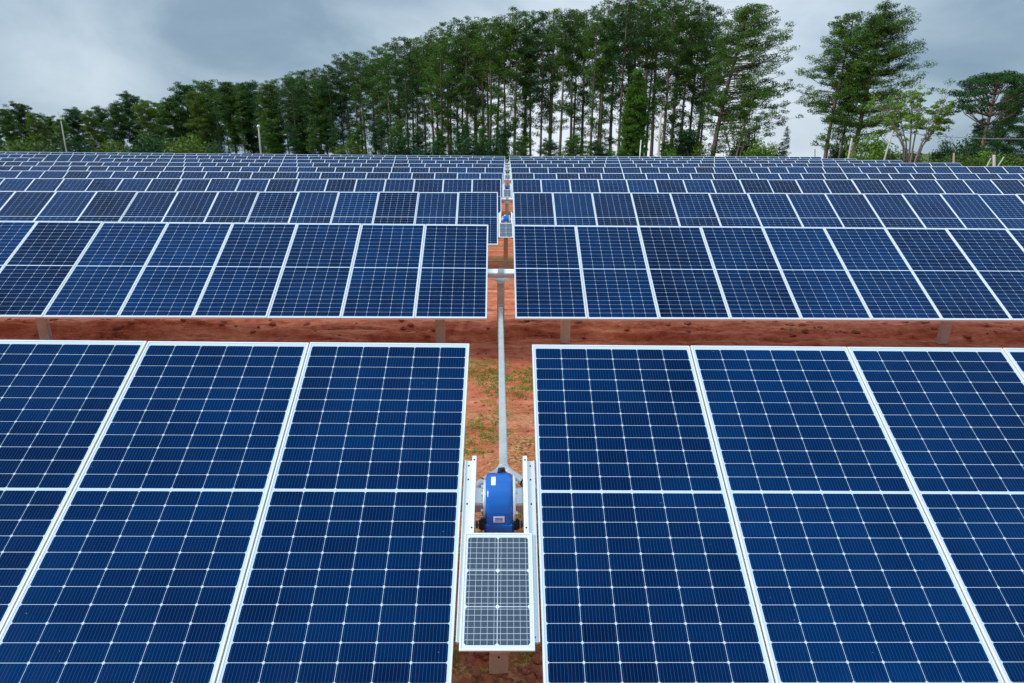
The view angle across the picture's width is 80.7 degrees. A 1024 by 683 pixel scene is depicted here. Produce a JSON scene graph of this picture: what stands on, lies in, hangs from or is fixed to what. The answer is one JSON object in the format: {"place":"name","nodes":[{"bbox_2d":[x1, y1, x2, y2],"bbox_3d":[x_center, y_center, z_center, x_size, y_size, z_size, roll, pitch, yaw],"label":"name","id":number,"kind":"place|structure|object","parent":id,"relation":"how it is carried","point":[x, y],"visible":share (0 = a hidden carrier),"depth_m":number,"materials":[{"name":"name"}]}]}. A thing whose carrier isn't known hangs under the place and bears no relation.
{"place":"outdoors","nodes":[
{"label":"outdoors","id":0,"kind":"place"},
{"bbox_2d":[453,358,542,665],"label":"grass","id":1,"kind":"structure","parent":0,"point":[526,388],"depth_m":8.02,"materials":[{"name":"green plant"}]},
{"bbox_2d":[0,153,1023,682],"bbox_3d":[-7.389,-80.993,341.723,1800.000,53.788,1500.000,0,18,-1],"label":"ground","id":2,"kind":"structure","parent":0,"point":[520,337],"depth_m":10.29,"materials":[{"name":"red soil"}]},
{"bbox_2d":[0,109,25,150],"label":"round tree","id":3,"kind":"object","parent":2,"relation":"on","point":[7,120],"visible":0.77,"depth_m":184.51,"materials":[{"name":"green plant"}]},
{"bbox_2d":[2,100,42,151],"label":"round tree","id":4,"kind":"object","parent":2,"relation":"on","point":[20,112],"visible":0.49,"depth_m":190.93,"materials":[{"name":"green plant"}]},
{"bbox_2d":[0,136,60,151],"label":"bush","id":5,"kind":"object","parent":2,"relation":"on","point":[14,147],"visible":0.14,"depth_m":162.90,"materials":[{"name":"green plant"}]},
{"bbox_2d":[24,112,52,151],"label":"round tree","id":6,"kind":"object","parent":2,"relation":"on","point":[36,127],"visible":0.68,"depth_m":182.51,"materials":[{"name":"green plant"}]},
{"bbox_2d":[42,133,103,152],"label":"bush","id":7,"kind":"object","parent":2,"relation":"on","point":[69,149],"visible":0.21,"depth_m":159.78,"materials":[{"name":"green plant"}]},
{"bbox_2d":[60,106,93,148],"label":"round tree","id":8,"kind":"object","parent":2,"relation":"on","point":[72,117],"visible":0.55,"depth_m":185.90,"materials":[{"name":"green plant"}]},
{"bbox_2d":[78,110,105,151],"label":"round tree","id":9,"kind":"object","parent":2,"relation":"on","point":[95,134],"visible":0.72,"depth_m":177.86,"materials":[{"name":"green plant"}]},
{"bbox_2d":[90,105,114,152],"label":"round tree","id":10,"kind":"object","parent":2,"relation":"on","point":[102,116],"visible":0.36,"depth_m":183.93,"materials":[{"name":"green plant"}]},
{"bbox_2d":[100,103,132,152],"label":"round tree","id":11,"kind":"object","parent":2,"relation":"on","point":[119,133],"visible":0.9,"depth_m":174.11,"materials":[{"name":"green plant"}]},
{"bbox_2d":[113,90,148,149],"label":"round tree","id":12,"kind":"object","parent":2,"relation":"on","point":[126,105],"visible":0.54,"depth_m":179.46,"materials":[{"name":"green plant"}]},
{"bbox_2d":[130,99,163,147],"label":"round tree","id":13,"kind":"object","parent":2,"relation":"on","point":[146,118],"visible":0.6,"depth_m":170.06,"materials":[{"name":"green plant"}]},
{"bbox_2d":[123,129,179,152],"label":"bush","id":14,"kind":"object","parent":2,"relation":"on","point":[149,148],"visible":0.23,"depth_m":148.96,"materials":[{"name":"green plant"}]},
{"bbox_2d":[153,97,190,148],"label":"round tree","id":15,"kind":"object","parent":2,"relation":"on","point":[168,116],"visible":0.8,"depth_m":166.18,"materials":[{"name":"green plant"}]},
{"bbox_2d":[167,81,204,149],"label":"round tree","id":16,"kind":"object","parent":2,"relation":"on","point":[179,96],"visible":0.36,"depth_m":170.63,"materials":[{"name":"green plant"}]},
{"bbox_2d":[159,133,224,153],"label":"bush","id":17,"kind":"object","parent":2,"relation":"on","point":[184,144],"visible":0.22,"depth_m":143.91,"materials":[{"name":"green plant"}]},
{"bbox_2d":[183,91,214,150],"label":"round tree","id":18,"kind":"object","parent":2,"relation":"on","point":[195,108],"visible":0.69,"depth_m":162.25,"materials":[{"name":"green plant"}]},
{"bbox_2d":[188,79,228,150],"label":"round tree","id":19,"kind":"object","parent":2,"relation":"on","point":[201,88],"visible":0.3,"depth_m":167.23,"materials":[{"name":"green plant"}]},
{"bbox_2d":[205,82,225,151],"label":"pine tree","id":20,"kind":"object","parent":2,"relation":"on","point":[216,119],"visible":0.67,"depth_m":162.59,"materials":[{"name":"green plant"}]},
{"bbox_2d":[210,81,247,153],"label":"round tree","id":21,"kind":"object","parent":2,"relation":"on","point":[224,88],"visible":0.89,"depth_m":155.01,"materials":[{"name":"green plant"}]},
{"bbox_2d":[229,82,251,153],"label":"pine tree","id":22,"kind":"object","parent":2,"relation":"on","point":[237,119],"visible":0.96,"depth_m":154.34,"materials":[{"name":"green plant"}]},
{"bbox_2d":[223,80,267,153],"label":"round tree","id":23,"kind":"object","parent":2,"relation":"on","point":[250,140],"visible":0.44,"depth_m":158.23,"materials":[{"name":"green plant"}]},
{"bbox_2d":[254,82,289,153],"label":"round tree","id":24,"kind":"object","parent":2,"relation":"on","point":[266,113],"visible":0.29,"depth_m":144.42,"materials":[{"name":"green plant"}]},
{"bbox_2d":[256,118,289,153],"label":"young pine","id":25,"kind":"object","parent":2,"relation":"on","point":[274,147],"visible":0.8,"depth_m":143.02,"materials":[{"name":"green plant"}]},
{"bbox_2d":[270,77,298,153],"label":"pine tree","id":26,"kind":"object","parent":2,"relation":"on","point":[281,100],"visible":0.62,"depth_m":141.84,"materials":[{"name":"green plant"}]},
{"bbox_2d":[281,76,307,153],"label":"pine tree","id":27,"kind":"object","parent":2,"relation":"on","point":[293,102],"visible":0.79,"depth_m":139.81,"materials":[{"name":"green plant"}]},
{"bbox_2d":[284,125,308,153],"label":"young pine","id":28,"kind":"object","parent":2,"relation":"on","point":[292,136],"visible":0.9,"depth_m":138.93,"materials":[{"name":"green plant"}]},
{"bbox_2d":[282,74,313,153],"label":"round tree","id":29,"kind":"object","parent":2,"relation":"on","point":[304,149],"visible":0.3,"depth_m":147.90,"materials":[{"name":"green plant"}]},
{"bbox_2d":[288,69,319,144],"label":"pine tree","id":30,"kind":"object","parent":2,"relation":"on","point":[304,96],"visible":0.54,"depth_m":136.88,"materials":[{"name":"green plant"}]},
{"bbox_2d":[303,127,327,154],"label":"young pine","id":31,"kind":"object","parent":2,"relation":"on","point":[313,139],"visible":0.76,"depth_m":134.61,"materials":[{"name":"green plant"}]},
{"bbox_2d":[299,78,341,154],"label":"round tree","id":32,"kind":"object","parent":2,"relation":"on","point":[324,126],"visible":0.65,"depth_m":134.31,"materials":[{"name":"green plant"}]},
{"bbox_2d":[312,64,347,148],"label":"pine tree","id":33,"kind":"object","parent":2,"relation":"on","point":[329,90],"visible":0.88,"depth_m":131.17,"materials":[{"name":"green plant"}]},
{"bbox_2d":[320,58,353,153],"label":"pine tree","id":34,"kind":"object","parent":2,"relation":"on","point":[341,114],"visible":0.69,"depth_m":132.81,"materials":[{"name":"green plant"}]},
{"bbox_2d":[324,124,350,154],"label":"young pine","id":35,"kind":"object","parent":2,"relation":"on","point":[338,133],"visible":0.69,"depth_m":130.91,"materials":[{"name":"green plant"}]},
{"bbox_2d":[331,51,369,149],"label":"pine tree","id":36,"kind":"object","parent":2,"relation":"on","point":[356,120],"visible":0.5,"depth_m":129.62,"materials":[{"name":"green plant"}]},
{"bbox_2d":[342,51,373,152],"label":"pine tree","id":37,"kind":"object","parent":2,"relation":"on","point":[356,89],"visible":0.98,"depth_m":126.01,"materials":[{"name":"green plant"}]},
{"bbox_2d":[356,56,386,152],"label":"pine tree","id":38,"kind":"object","parent":2,"relation":"on","point":[369,119],"visible":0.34,"depth_m":141.01,"materials":[{"name":"green plant"}]},
{"bbox_2d":[363,119,391,154],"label":"young pine","id":39,"kind":"object","parent":2,"relation":"on","point":[382,131],"visible":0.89,"depth_m":122.54,"materials":[{"name":"green plant"}]},
{"bbox_2d":[363,46,391,148],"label":"pine tree","id":40,"kind":"object","parent":2,"relation":"on","point":[379,92],"visible":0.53,"depth_m":125.27,"materials":[{"name":"green plant"}]},
{"bbox_2d":[368,43,398,146],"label":"pine tree","id":41,"kind":"object","parent":2,"relation":"on","point":[386,76],"visible":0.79,"depth_m":121.61,"materials":[{"name":"green plant"}]},
{"bbox_2d":[376,37,415,133],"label":"pine tree","id":42,"kind":"object","parent":2,"relation":"on","point":[398,81],"visible":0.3,"depth_m":130.46,"materials":[{"name":"green plant"}]},
{"bbox_2d":[377,130,419,154],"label":"bush","id":43,"kind":"object","parent":2,"relation":"on","point":[399,148],"visible":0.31,"depth_m":105.52,"materials":[{"name":"green plant"}]},
{"bbox_2d":[381,36,426,149],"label":"pine tree","id":44,"kind":"object","parent":2,"relation":"on","point":[405,95],"visible":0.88,"depth_m":117.56,"materials":[{"name":"green plant"}]},
{"bbox_2d":[0,152,821,164],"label":"solar tracker","id":45,"kind":"object","parent":2,"relation":"on","point":[92,153],"visible":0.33,"depth_m":58.31,"materials":[{"name":"glass"}]},
{"bbox_2d":[400,36,431,146],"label":"pine tree","id":46,"kind":"object","parent":2,"relation":"on","point":[417,126],"visible":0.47,"depth_m":119.70,"materials":[{"name":"green plant"}]},
{"bbox_2d":[0,154,856,168],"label":"solar tracker","id":47,"kind":"object","parent":2,"relation":"on","point":[68,158],"visible":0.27,"depth_m":52.02,"materials":[{"name":"glass"}]},
{"bbox_2d":[410,35,450,142],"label":"pine tree","id":48,"kind":"object","parent":2,"relation":"on","point":[427,49],"visible":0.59,"depth_m":113.20,"materials":[{"name":"green plant"}]},
{"bbox_2d":[419,27,460,146],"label":"pine tree","id":49,"kind":"object","parent":2,"relation":"on","point":[441,48],"visible":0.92,"depth_m":109.26,"materials":[{"name":"green plant"}]},
{"bbox_2d":[424,22,469,155],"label":"pine tree","id":50,"kind":"object","parent":2,"relation":"on","point":[449,131],"visible":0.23,"depth_m":123.67,"materials":[{"name":"green plant"}]},
{"bbox_2d":[0,158,902,176],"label":"solar tracker","id":51,"kind":"object","parent":2,"relation":"on","point":[488,162],"visible":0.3,"depth_m":46.32,"materials":[{"name":"glass"}]},
{"bbox_2d":[444,17,474,150],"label":"pine tree","id":52,"kind":"object","parent":2,"relation":"on","point":[457,71],"visible":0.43,"depth_m":109.58,"materials":[{"name":"green plant"}]},
{"bbox_2d":[440,16,483,135],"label":"pine tree","id":53,"kind":"object","parent":2,"relation":"on","point":[465,97],"visible":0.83,"depth_m":106.20,"materials":[{"name":"green plant"}]},
{"bbox_2d":[444,130,492,155],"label":"bush","id":54,"kind":"object","parent":2,"relation":"on","point":[463,151],"visible":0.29,"depth_m":94.20,"materials":[{"name":"green plant"}]},
{"bbox_2d":[459,20,489,146],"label":"pine tree","id":55,"kind":"object","parent":2,"relation":"on","point":[478,104],"visible":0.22,"depth_m":119.24,"materials":[{"name":"green plant"}]},
{"bbox_2d":[459,16,499,144],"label":"pine tree","id":56,"kind":"object","parent":2,"relation":"on","point":[482,79],"visible":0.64,"depth_m":106.35,"materials":[{"name":"green plant"}]},
{"bbox_2d":[0,161,961,178],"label":"solar tracker","id":57,"kind":"object","parent":2,"relation":"on","point":[29,163],"visible":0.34,"depth_m":40.28,"materials":[{"name":"glass"}]},
{"bbox_2d":[466,19,519,147],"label":"pine tree","id":58,"kind":"object","parent":2,"relation":"on","point":[493,58],"visible":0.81,"depth_m":101.22,"materials":[{"name":"green plant"}]},
{"bbox_2d":[483,132,513,173],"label":"bush","id":59,"kind":"object","parent":2,"relation":"on","point":[496,151],"visible":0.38,"depth_m":94.48,"materials":[{"name":"green plant"}]},
{"bbox_2d":[487,122,518,159],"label":"young pine","id":60,"kind":"object","parent":2,"relation":"on","point":[506,132],"visible":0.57,"depth_m":99.07,"materials":[{"name":"green plant"}]},
{"bbox_2d":[483,12,525,162],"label":"pine tree","id":61,"kind":"object","parent":2,"relation":"on","point":[505,48],"visible":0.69,"depth_m":100.46,"materials":[{"name":"green plant"}]},
{"bbox_2d":[0,340,1023,682],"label":"solar tracker","id":62,"kind":"object","parent":2,"relation":"on","point":[230,512],"visible":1,"depth_m":3.23,"materials":[{"name":"glass"}]},
{"bbox_2d":[476,305,536,487],"bbox_3d":[-0.133,0.447,6.580,2.057,0.108,6.374,0,18,-1],"label":"shaft","id":63,"kind":"object","parent":62,"relation":"attached to","point":[503,459],"visible":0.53,"depth_m":5.77,"materials":[{"name":"metal"}]},
{"bbox_2d":[0,221,1023,343],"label":"solar tracker","id":64,"kind":"object","parent":2,"relation":"on","point":[565,274],"visible":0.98,"depth_m":9.40,"materials":[{"name":"glass"}]},
{"bbox_2d":[0,191,1023,268],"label":"solar tracker","id":65,"kind":"object","parent":2,"relation":"on","point":[940,210],"visible":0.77,"depth_m":15.73,"materials":[{"name":"glass"}]},
{"bbox_2d":[0,178,1023,213],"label":"solar tracker","id":66,"kind":"object","parent":2,"relation":"on","point":[947,186],"visible":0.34,"depth_m":22.03,"materials":[{"name":"glass"}]},
{"bbox_2d":[0,171,1023,197],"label":"solar tracker","id":67,"kind":"object","parent":2,"relation":"on","point":[506,190],"visible":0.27,"depth_m":28.18,"materials":[{"name":"glass"}]},
{"bbox_2d":[0,166,1023,184],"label":"solar tracker","id":68,"kind":"object","parent":2,"relation":"on","point":[957,169],"visible":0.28,"depth_m":34.33,"materials":[{"name":"glass"}]},
{"bbox_2d":[490,6,539,155],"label":"pine tree","id":69,"kind":"object","parent":2,"relation":"on","point":[514,88],"visible":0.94,"depth_m":98.09,"materials":[{"name":"green plant"}]},
{"bbox_2d":[511,10,543,155],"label":"pine tree","id":70,"kind":"object","parent":2,"relation":"on","point":[525,124],"visible":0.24,"depth_m":112.46,"materials":[{"name":"green plant"}]},
{"bbox_2d":[515,10,550,155],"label":"pine tree","id":71,"kind":"object","parent":2,"relation":"on","point":[525,95],"visible":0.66,"depth_m":99.77,"materials":[{"name":"green plant"}]},
{"bbox_2d":[520,10,561,155],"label":"pine tree","id":72,"kind":"object","parent":2,"relation":"on","point":[545,66],"visible":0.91,"depth_m":98.25,"materials":[{"name":"green plant"}]},
{"bbox_2d":[534,8,576,153],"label":"pine tree","id":73,"kind":"object","parent":2,"relation":"on","point":[551,119],"visible":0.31,"depth_m":108.78,"materials":[{"name":"green plant"}]},
{"bbox_2d":[541,9,597,153],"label":"pine tree","id":74,"kind":"object","parent":2,"relation":"on","point":[561,45],"visible":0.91,"depth_m":92.25,"materials":[{"name":"green plant"}]},
{"bbox_2d":[549,8,594,143],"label":"pine tree","id":75,"kind":"object","parent":2,"relation":"on","point":[571,73],"visible":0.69,"depth_m":92.88,"materials":[{"name":"green plant"}]},
{"bbox_2d":[559,134,590,155],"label":"bush","id":76,"kind":"object","parent":2,"relation":"on","point":[574,143],"visible":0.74,"depth_m":85.55,"materials":[{"name":"green plant"}]},
{"bbox_2d":[557,17,599,149],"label":"pine","id":77,"kind":"object","parent":2,"relation":"on","point":[575,100],"visible":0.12,"depth_m":119.29,"materials":[{"name":"green plant"}]},
{"bbox_2d":[565,9,608,154],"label":"pine tree","id":78,"kind":"object","parent":2,"relation":"on","point":[583,93],"visible":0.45,"depth_m":108.79,"materials":[{"name":"green plant"}]},
{"bbox_2d":[574,4,615,154],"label":"pine tree","id":79,"kind":"object","parent":2,"relation":"on","point":[598,63],"visible":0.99,"depth_m":89.18,"materials":[{"name":"green plant"}]},
{"bbox_2d":[589,0,634,145],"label":"pine tree","id":80,"kind":"object","parent":2,"relation":"on","point":[606,41],"visible":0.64,"depth_m":91.13,"materials":[{"name":"green plant"}]},
{"bbox_2d":[595,0,636,149],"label":"pine tree","id":81,"kind":"object","parent":2,"relation":"on","point":[611,117],"visible":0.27,"depth_m":106.65,"materials":[{"name":"green plant"}]},
{"bbox_2d":[600,0,653,150],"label":"pine tree","id":82,"kind":"object","parent":2,"relation":"on","point":[622,60],"visible":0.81,"depth_m":87.69,"materials":[{"name":"green plant"}]},
{"bbox_2d":[607,68,654,156],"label":"conical tree","id":83,"kind":"object","parent":2,"relation":"on","point":[635,120],"visible":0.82,"depth_m":82.06,"materials":[{"name":"green plant"}]},
{"bbox_2d":[614,0,661,100],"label":"pine tree","id":84,"kind":"object","parent":2,"relation":"on","point":[640,62],"visible":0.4,"depth_m":89.67,"materials":[{"name":"green plant"}]},
{"bbox_2d":[636,21,671,155],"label":"pine","id":85,"kind":"object","parent":2,"relation":"on","point":[651,72],"visible":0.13,"depth_m":114.22,"materials":[{"name":"green plant"}]},
{"bbox_2d":[632,0,682,156],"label":"pine tree","id":86,"kind":"object","parent":2,"relation":"on","point":[653,14],"visible":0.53,"depth_m":90.73,"materials":[{"name":"green plant"}]},
{"bbox_2d":[642,0,696,156],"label":"pine tree","id":87,"kind":"object","parent":2,"relation":"on","point":[677,11],"visible":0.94,"depth_m":86.74,"materials":[{"name":"green plant"}]},
{"bbox_2d":[657,0,707,142],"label":"pine tree","id":88,"kind":"object","parent":2,"relation":"on","point":[672,118],"visible":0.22,"depth_m":101.92,"materials":[{"name":"green plant"}]},
{"bbox_2d":[671,129,704,156],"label":"young pine","id":89,"kind":"object","parent":2,"relation":"on","point":[687,140],"visible":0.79,"depth_m":85.33,"materials":[{"name":"green plant"}]},
{"bbox_2d":[669,1,714,143],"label":"pine tree","id":90,"kind":"object","parent":2,"relation":"on","point":[692,49],"visible":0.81,"depth_m":86.91,"materials":[{"name":"green plant"}]},
{"bbox_2d":[678,0,716,135],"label":"pine tree","id":91,"kind":"object","parent":2,"relation":"on","point":[692,88],"visible":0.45,"depth_m":89.69,"materials":[{"name":"green plant"}]},
{"bbox_2d":[694,5,727,156],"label":"pine tree","id":92,"kind":"object","parent":2,"relation":"on","point":[716,29],"visible":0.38,"depth_m":102.55,"materials":[{"name":"green plant"}]},
{"bbox_2d":[702,112,769,156],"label":"open tree","id":93,"kind":"object","parent":2,"relation":"on","point":[741,135],"visible":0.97,"depth_m":83.04,"materials":[{"name":"green plant"}]},
{"bbox_2d":[693,3,799,156],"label":"pine tree","id":94,"kind":"object","parent":2,"relation":"on","point":[723,99],"visible":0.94,"depth_m":83.65,"materials":[{"name":"green plant"}]},
{"bbox_2d":[740,139,779,156],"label":"bush","id":95,"kind":"object","parent":2,"relation":"on","point":[764,154],"visible":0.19,"depth_m":76.60,"materials":[{"name":"green plant"}]},
{"bbox_2d":[724,79,809,156],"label":"tree","id":96,"kind":"object","parent":2,"relation":"on","point":[750,105],"visible":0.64,"depth_m":84.53,"materials":[{"name":"green plant"}]},
{"bbox_2d":[794,10,877,158],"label":"pine tree","id":97,"kind":"object","parent":2,"relation":"on","point":[846,38],"visible":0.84,"depth_m":77.39,"materials":[{"name":"green plant"}]},
{"bbox_2d":[837,128,902,161],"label":"bush","id":98,"kind":"object","parent":2,"relation":"on","point":[877,153],"visible":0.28,"depth_m":68.64,"materials":[{"name":"green plant"}]},
{"bbox_2d":[825,0,938,158],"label":"pine tree","id":99,"kind":"object","parent":2,"relation":"on","point":[882,25],"visible":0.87,"depth_m":74.88,"materials":[{"name":"green plant"}]},
{"bbox_2d":[863,78,960,162],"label":"open tree","id":100,"kind":"object","parent":2,"relation":"on","point":[938,119],"visible":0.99,"depth_m":67.15,"materials":[{"name":"green plant"}]},
{"bbox_2d":[925,134,957,162],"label":"bush","id":101,"kind":"object","parent":2,"relation":"on","point":[938,155],"visible":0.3,"depth_m":77.17,"materials":[{"name":"green plant"}]},
{"bbox_2d":[943,131,993,165],"bbox_3d":[47.330,-18.700,62.253,4.958,5.991,5.969,15,23,37],"label":"bush","id":102,"kind":"object","parent":2,"relation":"on","point":[970,150],"visible":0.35,"depth_m":61.51,"materials":[{"name":"green plant"}]},
{"bbox_2d":[946,69,1023,154],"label":"umbrella tree","id":103,"kind":"object","parent":2,"relation":"on","point":[998,81],"visible":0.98,"depth_m":61.90,"materials":[{"name":"green plant"}]},
{"bbox_2d":[972,84,1023,165],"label":"dark conifer","id":104,"kind":"object","parent":2,"relation":"on","point":[1007,147],"visible":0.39,"depth_m":74.52,"materials":[{"name":"green plant"}]},
{"bbox_2d":[0,0,1023,168],"label":"sky","id":105,"kind":"structure","parent":0,"point":[55,55],"materials":[{"name":"grey"}]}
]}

